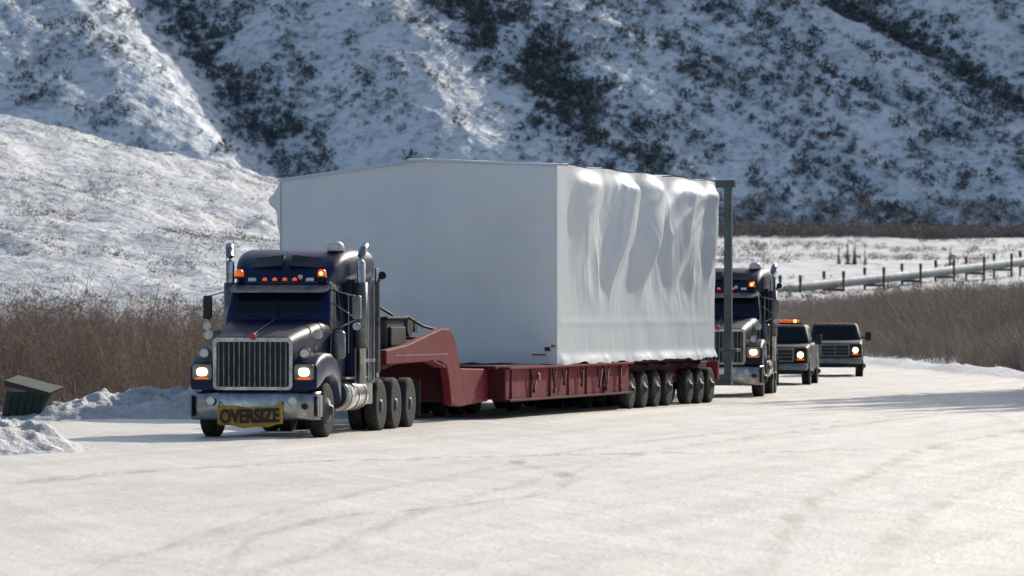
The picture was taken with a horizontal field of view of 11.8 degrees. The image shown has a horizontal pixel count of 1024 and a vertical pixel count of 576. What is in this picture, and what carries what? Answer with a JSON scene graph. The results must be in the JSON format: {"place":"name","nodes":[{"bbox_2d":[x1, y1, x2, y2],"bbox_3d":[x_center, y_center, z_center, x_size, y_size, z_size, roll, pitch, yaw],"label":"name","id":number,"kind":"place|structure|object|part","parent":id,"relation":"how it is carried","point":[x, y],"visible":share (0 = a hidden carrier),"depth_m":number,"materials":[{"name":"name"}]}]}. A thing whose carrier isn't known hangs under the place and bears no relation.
{"place":"outdoors","nodes":[
{"label":"outdoors","id":0,"kind":"place"},
{"bbox_2d":[0,114,812,333],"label":"snow hill","id":1,"kind":"structure","parent":0,"point":[148,216],"depth_m":444.45,"materials":[{"name":"white snow"}]},
{"bbox_2d":[0,115,279,329],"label":"hill tufts","id":2,"kind":"object","parent":1,"relation":"on","point":[168,231],"visible":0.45,"depth_m":414.38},
{"bbox_2d":[0,363,1023,575],"bbox_3d":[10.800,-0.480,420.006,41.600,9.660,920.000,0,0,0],"label":"icy road","id":3,"kind":"structure","parent":0,"point":[879,470],"depth_m":66.56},
{"bbox_2d":[190,241,419,436],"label":"semi truck","id":4,"kind":"object","parent":3,"relation":"on","point":[298,335],"visible":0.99,"depth_m":96.65,"materials":[{"name":"blue metal"}]},
{"bbox_2d":[217,401,282,427],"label":"oversize sign","id":5,"kind":"object","parent":4,"relation":"attached to","point":[236,416],"visible":1,"depth_m":94.39,"materials":[{"name":"yellow"}]},
{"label":"roof window","id":6,"kind":"part","parent":4,"relation":"part of","materials":[{"name":"black glass"}]},
{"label":"roof window","id":7,"kind":"part","parent":4,"relation":"part of","materials":[{"name":"black glass"}]},
{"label":"side windows","id":8,"kind":"part","parent":4,"relation":"part of","materials":[{"name":"black glass"}]},
{"bbox_2d":[379,306,718,415],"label":"lowboy trailer","id":9,"kind":"object","parent":3,"relation":"on","point":[449,382],"visible":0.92,"depth_m":113.74,"materials":[{"name":"red metal"}]},
{"bbox_2d":[268,158,718,364],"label":"wrapped cargo module","id":10,"kind":"object","parent":9,"relation":"on","point":[524,262],"visible":0.87,"depth_m":116.09,"materials":[{"name":"white plastic"}]},
{"bbox_2d":[676,180,739,385],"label":"steel gantry","id":11,"kind":"object","parent":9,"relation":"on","point":[728,350],"visible":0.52,"depth_m":133.51,"materials":[{"name":"grey metal"}]},
{"bbox_2d":[676,262,781,395],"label":"semi truck","id":12,"kind":"object","parent":3,"relation":"on","point":[755,322],"visible":0.52,"depth_m":140.31,"materials":[{"name":"blue metal"}]},
{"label":"roof window","id":13,"kind":"part","parent":12,"relation":"part of","materials":[{"name":"black glass"}]},
{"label":"roof window","id":14,"kind":"part","parent":12,"relation":"part of","materials":[{"name":"black glass"}]},
{"bbox_2d":[776,320,821,384],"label":"pickup truck","id":15,"kind":"object","parent":3,"relation":"on","point":[797,350],"visible":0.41,"depth_m":162.15,"materials":[{"name":"black metal"}]},
{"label":"side windows","id":16,"kind":"part","parent":15,"relation":"part of","materials":[{"name":"black glass"}]},
{"bbox_2d":[811,322,870,376],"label":"pickup truck","id":17,"kind":"object","parent":3,"relation":"on","point":[841,345],"visible":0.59,"depth_m":180.34,"materials":[{"name":"black metal"}]},
{"bbox_2d":[0,0,1023,227],"bbox_3d":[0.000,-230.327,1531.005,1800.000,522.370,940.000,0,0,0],"label":"mountain","id":18,"kind":"structure","parent":0,"point":[432,105],"depth_m":1236.05,"materials":[{"name":"white snow"}]},
{"bbox_2d":[0,0,1023,226],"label":"mountain shrubs","id":19,"kind":"object","parent":18,"relation":"on","point":[478,18],"visible":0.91,"depth_m":1243.65,"materials":[{"name":"green plant"}]},
{"bbox_2d":[718,189,1023,239],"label":"foothill brush","id":20,"kind":"object","parent":18,"relation":"on","point":[801,229],"visible":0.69,"depth_m":1159.88,"materials":[{"name":"plant"}]},
{"bbox_2d":[1,234,1023,423],"bbox_3d":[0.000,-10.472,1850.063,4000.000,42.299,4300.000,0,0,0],"label":"snow ground","id":21,"kind":"structure","parent":0,"point":[807,267],"depth_m":899.01,"materials":[{"name":"white snow"}]},
{"bbox_2d":[2,375,62,416],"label":"trash bin","id":22,"kind":"object","parent":21,"relation":"on","point":[34,396],"visible":0.94,"depth_m":111.15,"materials":[{"name":"green metal"}]},
{"bbox_2d":[0,418,98,455],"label":"snow berm","id":23,"kind":"structure","parent":21,"relation":"on","point":[26,437],"depth_m":84.76,"materials":[{"name":"white snow"}]},
{"bbox_2d":[0,262,223,412],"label":"willow brush","id":24,"kind":"object","parent":21,"relation":"on","point":[90,355],"visible":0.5,"depth_m":123.64,"materials":[{"name":"brown plant"}]},
{"bbox_2d":[0,385,347,420],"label":"snow berm","id":25,"kind":"structure","parent":21,"relation":"on","point":[151,402],"depth_m":111.08,"materials":[{"name":"white snow"}]},
{"bbox_2d":[836,244,840,263],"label":"spruce tree","id":26,"kind":"object","parent":21,"relation":"on","point":[839,261],"visible":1,"depth_m":849.91,"materials":[{"name":"green plant"}]},
{"bbox_2d":[844,238,850,264],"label":"spruce tree","id":27,"kind":"object","parent":21,"relation":"on","point":[847,260],"visible":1,"depth_m":847.89,"materials":[{"name":"green plant"}]},
{"bbox_2d":[851,248,856,264],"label":"spruce tree","id":28,"kind":"object","parent":21,"relation":"on","point":[853,260],"visible":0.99,"depth_m":845.90,"materials":[{"name":"green plant"}]},
{"bbox_2d":[852,243,857,264],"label":"spruce tree","id":29,"kind":"object","parent":21,"relation":"on","point":[855,254],"visible":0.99,"depth_m":852.90,"materials":[{"name":"green plant"}]},
{"bbox_2d":[715,236,1023,306],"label":"tundra brush","id":30,"kind":"object","parent":21,"relation":"on","point":[842,247],"visible":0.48,"depth_m":925.69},
{"bbox_2d":[776,250,1023,292],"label":"elevated pipeline","id":31,"kind":"object","parent":21,"relation":"on","point":[873,280],"visible":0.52,"depth_m":688.00,"materials":[{"name":"silver metal"}]},
{"bbox_2d":[777,273,1023,370],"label":"willow brush","id":32,"kind":"object","parent":21,"relation":"on","point":[981,323],"visible":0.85,"depth_m":242.28,"materials":[{"name":"brown plant"}]},
{"bbox_2d":[947,246,952,264],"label":"spruce tree","id":33,"kind":"object","parent":21,"relation":"on","point":[950,255],"visible":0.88,"depth_m":859.99,"materials":[{"name":"green plant"}]}
]}

